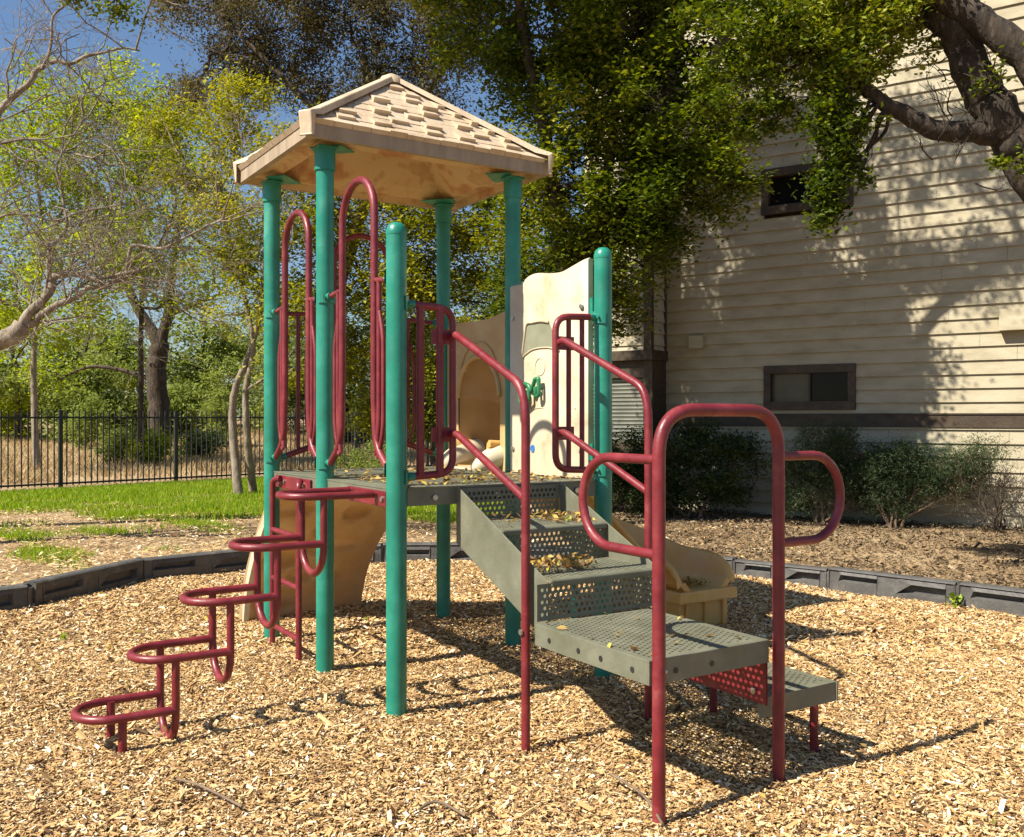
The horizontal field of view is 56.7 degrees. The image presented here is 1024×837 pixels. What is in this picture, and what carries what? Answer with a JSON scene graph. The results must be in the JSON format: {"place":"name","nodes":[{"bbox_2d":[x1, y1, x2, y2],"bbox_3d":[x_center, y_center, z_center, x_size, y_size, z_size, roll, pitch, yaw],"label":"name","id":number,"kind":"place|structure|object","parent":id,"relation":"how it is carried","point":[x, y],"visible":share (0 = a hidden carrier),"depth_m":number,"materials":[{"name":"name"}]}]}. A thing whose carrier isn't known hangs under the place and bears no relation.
{"place":"outdoors","nodes":[
{"label":"outdoors","id":0,"kind":"place"},
{"bbox_2d":[0,511,261,573],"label":"sparse grass","id":1,"kind":"structure","parent":0,"point":[33,552],"depth_m":10.39,"materials":[{"name":"green plant"}]},
{"bbox_2d":[2,423,431,482],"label":"dry grass","id":2,"kind":"structure","parent":0,"point":[24,473],"depth_m":25.94,"materials":[{"name":"beige plant"}]},
{"bbox_2d":[0,475,504,541],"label":"lawn grass","id":3,"kind":"structure","parent":0,"point":[159,494],"depth_m":14.27,"materials":[{"name":"green plant"}]},
{"bbox_2d":[0,0,584,416],"label":"sky","id":4,"kind":"structure","parent":0,"point":[152,51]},
{"bbox_2d":[0,418,1023,587],"bbox_3d":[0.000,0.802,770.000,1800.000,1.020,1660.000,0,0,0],"label":"ground","id":5,"kind":"structure","parent":0,"point":[191,542],"depth_m":10.22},
{"bbox_2d":[0,370,56,437],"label":"field thicket","id":6,"kind":"object","parent":5,"relation":"on","point":[5,422],"visible":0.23,"depth_m":39.69,"materials":[{"name":"green plant"}]},
{"bbox_2d":[0,291,65,440],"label":"tree","id":7,"kind":"object","parent":5,"relation":"on","point":[16,405],"visible":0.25,"depth_m":37.96,"materials":[{"name":"green plant"}]},
{"bbox_2d":[3,290,120,398],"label":"tree","id":8,"kind":"object","parent":5,"relation":"on","point":[42,335],"visible":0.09,"depth_m":59.68,"materials":[{"name":"green plant"}]},
{"bbox_2d":[0,345,137,442],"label":"field thicket","id":9,"kind":"object","parent":5,"relation":"on","point":[58,402],"visible":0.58,"depth_m":36.65,"materials":[{"name":"green plant"}]},
{"bbox_2d":[52,393,112,450],"bbox_3d":[-14.831,0.156,33.099,2.332,2.270,1.651,0,0,31],"label":"field bush","id":10,"kind":"object","parent":5,"relation":"on","point":[87,408],"visible":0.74,"depth_m":32.92,"materials":[{"name":"green plant"}]},
{"bbox_2d":[23,557,143,607],"bbox_3d":[-3.108,1.228,6.998,0.110,0.245,1.158,0,0,17],"label":"border timber","id":11,"kind":"object","parent":5,"relation":"on","point":[95,579],"visible":0.78,"depth_m":6.90,"materials":[{"name":"black plastic"}]},
{"bbox_2d":[0,44,190,469],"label":"leafy tree","id":12,"kind":"object","parent":5,"relation":"on","point":[10,313],"visible":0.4,"depth_m":23.79,"materials":[{"name":"green plant"}]},
{"bbox_2d":[23,316,174,430],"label":"tree","id":13,"kind":"object","parent":5,"relation":"on","point":[126,356],"visible":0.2,"depth_m":41.83,"materials":[{"name":"green plant"}]},
{"bbox_2d":[46,0,154,52],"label":"overhanging oak tree","id":14,"kind":"object","parent":5,"relation":"on","point":[116,9],"visible":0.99,"depth_m":9.02,"materials":[{"name":"green plant"}]},
{"bbox_2d":[55,327,148,428],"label":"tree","id":15,"kind":"object","parent":5,"relation":"on","point":[128,382],"visible":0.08,"depth_m":44.05,"materials":[{"name":"green plant"}]},
{"bbox_2d":[55,301,172,400],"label":"tree","id":16,"kind":"object","parent":5,"relation":"on","point":[113,319],"visible":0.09,"depth_m":49.88,"materials":[{"name":"green plant"}]},
{"bbox_2d":[82,419,147,463],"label":"field bush","id":17,"kind":"object","parent":5,"relation":"on","point":[100,450],"visible":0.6,"depth_m":26.77,"materials":[{"name":"green plant"}]},
{"bbox_2d":[4,138,256,457],"bbox_3d":[-11.811,-3.984,29.465,8.067,10.832,4.096,0,0,0],"label":"dark trunk tree","id":18,"kind":"object","parent":5,"relation":"on","point":[158,398],"visible":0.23,"depth_m":29.31,"materials":[{"name":"green plant"}]},
{"bbox_2d":[95,384,179,437],"bbox_3d":[-15.412,0.006,38.188,3.773,2.864,3.335,0,0,0],"label":"field thicket","id":19,"kind":"object","parent":5,"relation":"on","point":[117,398],"visible":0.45,"depth_m":37.53,"materials":[{"name":"green plant"}]},
{"bbox_2d":[0,41,288,465],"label":"leafy tree","id":20,"kind":"object","parent":5,"relation":"on","point":[140,395],"visible":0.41,"depth_m":25.07,"materials":[{"name":"green plant"}]},
{"bbox_2d":[123,422,185,464],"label":"field bush","id":21,"kind":"object","parent":5,"relation":"on","point":[152,446],"visible":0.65,"depth_m":26.20,"materials":[{"name":"green plant"}]},
{"bbox_2d":[0,0,312,419],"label":"bare tree","id":22,"kind":"object","parent":5,"relation":"on","point":[14,333],"visible":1,"depth_m":9.53,"materials":[{"name":"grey plant"}]},
{"bbox_2d":[142,549,249,580],"bbox_3d":[-2.531,1.230,7.886,1.082,0.240,0.110,0,0,-41],"label":"border timber","id":23,"kind":"object","parent":5,"relation":"on","point":[212,562],"visible":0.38,"depth_m":7.78,"materials":[{"name":"black plastic"}]},
{"bbox_2d":[137,309,262,427],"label":"tree","id":24,"kind":"object","parent":5,"relation":"on","point":[215,348],"visible":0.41,"depth_m":43.71,"materials":[{"name":"green plant"}]},
{"bbox_2d":[167,371,238,434],"bbox_3d":[-13.622,-0.237,39.964,4.544,3.467,3.186,0,0,34],"label":"field thicket","id":25,"kind":"object","parent":5,"relation":"on","point":[188,397],"visible":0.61,"depth_m":39.55,"materials":[{"name":"green plant"}]},
{"bbox_2d":[168,421,239,458],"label":"field bush","id":26,"kind":"object","parent":5,"relation":"on","point":[199,443],"visible":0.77,"depth_m":28.71,"materials":[{"name":"green plant"}]},
{"bbox_2d":[146,318,263,419],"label":"tree","id":27,"kind":"object","parent":5,"relation":"on","point":[242,345],"visible":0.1,"depth_m":45.45,"materials":[{"name":"green plant"}]},
{"bbox_2d":[0,410,430,488],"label":"metal fence","id":28,"kind":"object","parent":5,"relation":"on","point":[60,417],"visible":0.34,"depth_m":18.16,"materials":[{"name":"black metal"}]},
{"bbox_2d":[193,384,243,447],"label":"field bush","id":29,"kind":"object","parent":5,"relation":"on","point":[219,406],"visible":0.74,"depth_m":33.88,"materials":[{"name":"green plant"}]},
{"bbox_2d":[177,301,263,416],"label":"tree","id":30,"kind":"object","parent":5,"relation":"on","point":[262,325],"visible":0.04,"depth_m":51.02,"materials":[{"name":"green plant"}]},
{"bbox_2d":[109,55,355,494],"bbox_3d":[-4.591,-2.279,15.615,4.545,7.208,2.381,0,0,24],"label":"twin trunk tree","id":31,"kind":"object","parent":5,"relation":"on","point":[250,358],"visible":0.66,"depth_m":15.57,"materials":[{"name":"green plant"}]},
{"bbox_2d":[193,341,304,431],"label":"field thicket","id":32,"kind":"object","parent":5,"relation":"on","point":[212,377],"visible":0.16,"depth_m":41.84,"materials":[{"name":"green plant"}]},
{"bbox_2d":[222,269,358,434],"bbox_3d":[-8.608,-2.673,40.426,5.318,7.113,6.603,0,0,44],"label":"tree","id":33,"kind":"object","parent":5,"relation":"on","point":[256,409],"visible":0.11,"depth_m":39.67,"materials":[{"name":"green plant"}]},
{"bbox_2d":[233,345,409,441],"bbox_3d":[-7.136,-0.846,36.383,6.865,4.317,4.146,0,0,-16],"label":"field thicket","id":34,"kind":"object","parent":5,"relation":"on","point":[291,402],"visible":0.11,"depth_m":35.78,"materials":[{"name":"green plant"}]},
{"bbox_2d":[123,0,543,284],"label":"oak tree","id":35,"kind":"object","parent":5,"relation":"on","point":[314,22],"visible":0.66,"depth_m":20.31,"materials":[{"name":"green plant"}]},
{"bbox_2d":[288,289,428,443],"bbox_3d":[-6.445,-1.652,35.842,5.611,6.298,5.221,0,0,33],"label":"tree","id":36,"kind":"object","parent":5,"relation":"on","point":[357,380],"visible":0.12,"depth_m":35.63,"materials":[{"name":"green plant"}]},
{"bbox_2d":[335,438,408,468],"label":"mound shrub","id":37,"kind":"object","parent":5,"relation":"on","point":[358,463],"visible":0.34,"depth_m":18.98,"materials":[{"name":"green plant"}]},
{"bbox_2d":[346,337,435,439],"bbox_3d":[-4.545,-0.989,37.887,7.049,4.907,3.689,0,0,0],"label":"field thicket","id":38,"kind":"object","parent":5,"relation":"on","point":[410,370],"visible":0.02,"depth_m":37.75,"materials":[{"name":"green plant"}]},
{"bbox_2d":[280,90,547,465],"bbox_3d":[-1.603,-1.926,15.706,5.509,6.474,3.294,0,0,0],"label":"bay tree","id":39,"kind":"object","parent":5,"relation":"on","point":[462,238],"visible":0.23,"depth_m":15.54,"materials":[{"name":"green plant"}]},
{"bbox_2d":[409,354,434,443],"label":"field thicket","id":40,"kind":"object","parent":5,"relation":"on","point":[426,389],"visible":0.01,"depth_m":35.76,"materials":[{"name":"green plant"}]},
{"bbox_2d":[362,258,489,399],"bbox_3d":[-3.065,-2.871,39.502,7.407,7.617,5.758,0,0,0],"label":"tree","id":41,"kind":"object","parent":5,"relation":"on","point":[466,309],"visible":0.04,"depth_m":39.86,"materials":[{"name":"green plant"}]},
{"bbox_2d":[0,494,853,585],"bbox_3d":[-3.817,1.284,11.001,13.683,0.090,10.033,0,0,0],"label":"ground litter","id":42,"kind":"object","parent":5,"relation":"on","point":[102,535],"visible":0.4,"depth_m":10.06,"materials":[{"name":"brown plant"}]},
{"bbox_2d":[383,542,471,563],"bbox_3d":[-0.600,1.227,8.431,1.070,0.246,0.110,0,0,-1],"label":"border timber","id":43,"kind":"object","parent":5,"relation":"on","point":[420,550],"visible":0.14,"depth_m":8.38,"materials":[{"name":"black plastic"}]},
{"bbox_2d":[427,233,534,348],"bbox_3d":[0.513,-2.913,35.560,8.656,8.158,5.256,0,0,0],"label":"tree","id":44,"kind":"object","parent":5,"relation":"on","point":[479,305],"visible":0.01,"depth_m":35.90,"materials":[{"name":"green plant"}]},
{"bbox_2d":[0,567,1023,836],"bbox_3d":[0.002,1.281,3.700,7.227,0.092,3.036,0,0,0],"label":"wood chips","id":45,"kind":"object","parent":5,"relation":"on","point":[59,673],"visible":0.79,"depth_m":3.61,"materials":[{"name":"beige wood"}]},
{"bbox_2d":[0,583,32,611],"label":"border timber","id":46,"kind":"object","parent":45,"relation":"on","point":[17,596],"visible":0.77,"depth_m":6.34,"materials":[{"name":"black plastic"}]},
{"bbox_2d":[171,777,242,807],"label":"fallen twig","id":47,"kind":"object","parent":45,"relation":"on","point":[210,790],"visible":1,"depth_m":3.19,"materials":[{"name":"beige wood"}]},
{"bbox_2d":[370,543,382,563],"bbox_3d":[-1.626,1.231,8.325,1.039,0.237,0.110,0,0,-11],"label":"border timber","id":48,"kind":"object","parent":45,"relation":"on","point":[377,556],"visible":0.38,"depth_m":8.37,"materials":[{"name":"black plastic"}]},
{"bbox_2d":[418,800,465,816],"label":"fallen twig","id":49,"kind":"object","parent":45,"relation":"on","point":[444,804],"visible":1,"depth_m":3.06,"materials":[{"name":"beige wood"}]},
{"bbox_2d":[70,73,844,828],"bbox_3d":[-0.181,-0.301,4.758,3.137,3.302,3.520,0,0,0],"label":"play structure","id":50,"kind":"object","parent":45,"relation":"on","point":[524,381],"visible":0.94,"depth_m":4.60,"materials":[{"name":"green plastic"}]},
{"bbox_2d":[293,465,580,484],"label":"fallen leaves","id":51,"kind":"object","parent":50,"relation":"on","point":[446,480],"visible":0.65,"depth_m":4.70,"materials":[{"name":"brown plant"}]},
{"bbox_2d":[492,509,597,571],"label":"fallen leaves","id":52,"kind":"object","parent":50,"relation":"on","point":[564,561],"visible":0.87,"depth_m":3.90,"materials":[{"name":"yellow plant"}]},
{"bbox_2d":[546,612,740,655],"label":"fallen leaves","id":53,"kind":"object","parent":50,"relation":"on","point":[608,645],"visible":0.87,"depth_m":3.35,"materials":[{"name":"yellow plant"}]},
{"bbox_2d":[679,576,709,585],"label":"fallen leaves","id":54,"kind":"object","parent":50,"relation":"on","point":[689,583],"visible":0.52,"depth_m":5.86,"materials":[{"name":"brown plant"}]},
{"bbox_2d":[2,566,1018,827],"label":"fallen leaves","id":55,"kind":"object","parent":45,"relation":"on","point":[698,734],"visible":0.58,"depth_m":4.06,"materials":[{"name":"brown plant"}]},
{"bbox_2d":[0,558,1023,664],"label":"wood chips","id":56,"kind":"object","parent":45,"relation":"on","point":[159,590],"visible":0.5,"depth_m":5.93,"materials":[{"name":"beige wood"}]},
{"bbox_2d":[60,632,66,639],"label":"weed","id":57,"kind":"object","parent":56,"relation":"on","point":[64,637],"visible":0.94,"depth_m":5.53,"materials":[{"name":"green plant"}]},
{"bbox_2d":[944,592,965,608],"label":"weed","id":58,"kind":"object","parent":56,"relation":"on","point":[952,595],"visible":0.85,"depth_m":6.41,"materials":[{"name":"green plant"}]},
{"bbox_2d":[0,599,1023,836],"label":"wood chips","id":59,"kind":"object","parent":45,"relation":"on","point":[82,735],"visible":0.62,"depth_m":3.96,"materials":[{"name":"beige wood"}]},
{"bbox_2d":[530,544,583,560],"bbox_3d":[0.423,1.232,8.304,1.052,0.237,0.110,0,0,15],"label":"border timber","id":60,"kind":"object","parent":45,"relation":"on","point":[542,550],"visible":0.03,"depth_m":8.29,"materials":[{"name":"black plastic"}]},
{"bbox_2d":[609,772,663,825],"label":"fallen twig","id":61,"kind":"object","parent":45,"relation":"on","point":[638,791],"visible":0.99,"depth_m":3.17,"materials":[{"name":"beige wood"}]},
{"bbox_2d":[394,0,790,515],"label":"oak tree","id":62,"kind":"object","parent":5,"relation":"on","point":[587,42],"visible":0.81,"depth_m":10.42,"materials":[{"name":"green plant"}]},
{"bbox_2d":[591,432,675,512],"bbox_3d":[1.167,0.702,12.804,2.360,1.350,1.336,0,0,0],"label":"dense shrub","id":63,"kind":"object","parent":5,"relation":"on","point":[615,505],"visible":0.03,"depth_m":12.81,"materials":[{"name":"green plant"}]},
{"bbox_2d":[612,414,771,518],"bbox_3d":[2.174,0.652,12.398,2.513,1.526,1.364,0,0,0],"label":"dense shrub","id":64,"kind":"object","parent":5,"relation":"on","point":[712,485],"visible":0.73,"depth_m":12.23,"materials":[{"name":"green plant"}]},
{"bbox_2d":[722,556,736,573],"bbox_3d":[1.371,1.234,7.887,1.080,0.233,0.110,0,0,32],"label":"border timber","id":65,"kind":"object","parent":5,"relation":"on","point":[730,560],"visible":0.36,"depth_m":7.60,"materials":[{"name":"black plastic"}]},
{"bbox_2d":[735,559,829,589],"bbox_3d":[2.119,1.239,7.370,0.782,0.222,0.110,0,0,38],"label":"border timber","id":66,"kind":"object","parent":5,"relation":"on","point":[811,576],"visible":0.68,"depth_m":7.29,"materials":[{"name":"black plastic"}]},
{"bbox_2d":[584,0,1023,529],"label":"apartment building","id":67,"kind":"structure","parent":5,"relation":"on","point":[899,306],"depth_m":11.96,"materials":[{"name":"beige paint"}]},
{"bbox_2d":[761,161,853,216],"bbox_3d":[3.862,-3.010,12.427,1.200,0.610,0.135,0,0,34],"label":"window","id":68,"kind":"structure","parent":67,"relation":"in","point":[770,206],"depth_m":12.56,"materials":[{"name":"black glass"}]},
{"bbox_2d":[763,363,855,409],"bbox_3d":[3.888,-0.395,12.409,1.193,0.590,0.135,0,0,34],"label":"window","id":69,"kind":"structure","parent":67,"relation":"in","point":[812,386],"depth_m":12.39,"materials":[{"name":"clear glass"}]},
{"bbox_2d":[612,507,1023,587],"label":"leaf litter","id":70,"kind":"object","parent":5,"relation":"on","point":[888,541],"visible":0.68,"depth_m":9.69,"materials":[{"name":"brown plant"}]},
{"bbox_2d":[665,0,1023,250],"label":"leaning oak tree","id":71,"kind":"object","parent":5,"relation":"on","point":[841,63],"visible":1,"depth_m":7.14,"materials":[{"name":"green plant"}]},
{"bbox_2d":[763,415,930,525],"bbox_3d":[4.073,0.661,11.552,2.102,1.400,1.281,0,0,0],"label":"juniper shrub","id":72,"kind":"object","parent":5,"relation":"on","point":[837,443],"visible":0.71,"depth_m":11.46,"materials":[{"name":"green plant"}]},
{"bbox_2d":[829,566,961,605],"bbox_3d":[2.747,1.233,6.798,0.110,0.235,0.959,0,0,-45],"label":"border timber","id":73,"kind":"object","parent":5,"relation":"on","point":[877,583],"visible":0.73,"depth_m":6.77,"materials":[{"name":"black plastic"}]},
{"bbox_2d":[841,423,1023,528],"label":"juniper shrub","id":74,"kind":"object","parent":5,"relation":"on","point":[936,478],"visible":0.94,"depth_m":11.08,"materials":[{"name":"green plant"}]},
{"bbox_2d":[925,453,1023,536],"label":"bare shrub","id":75,"kind":"object","parent":5,"relation":"on","point":[998,510],"visible":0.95,"depth_m":10.66,"materials":[{"name":"green plant"}]},
{"bbox_2d":[959,581,1023,616],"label":"border timber","id":76,"kind":"object","parent":5,"relation":"on","point":[996,598],"visible":0.85,"depth_m":6.29,"materials":[{"name":"black plastic"}]}
]}

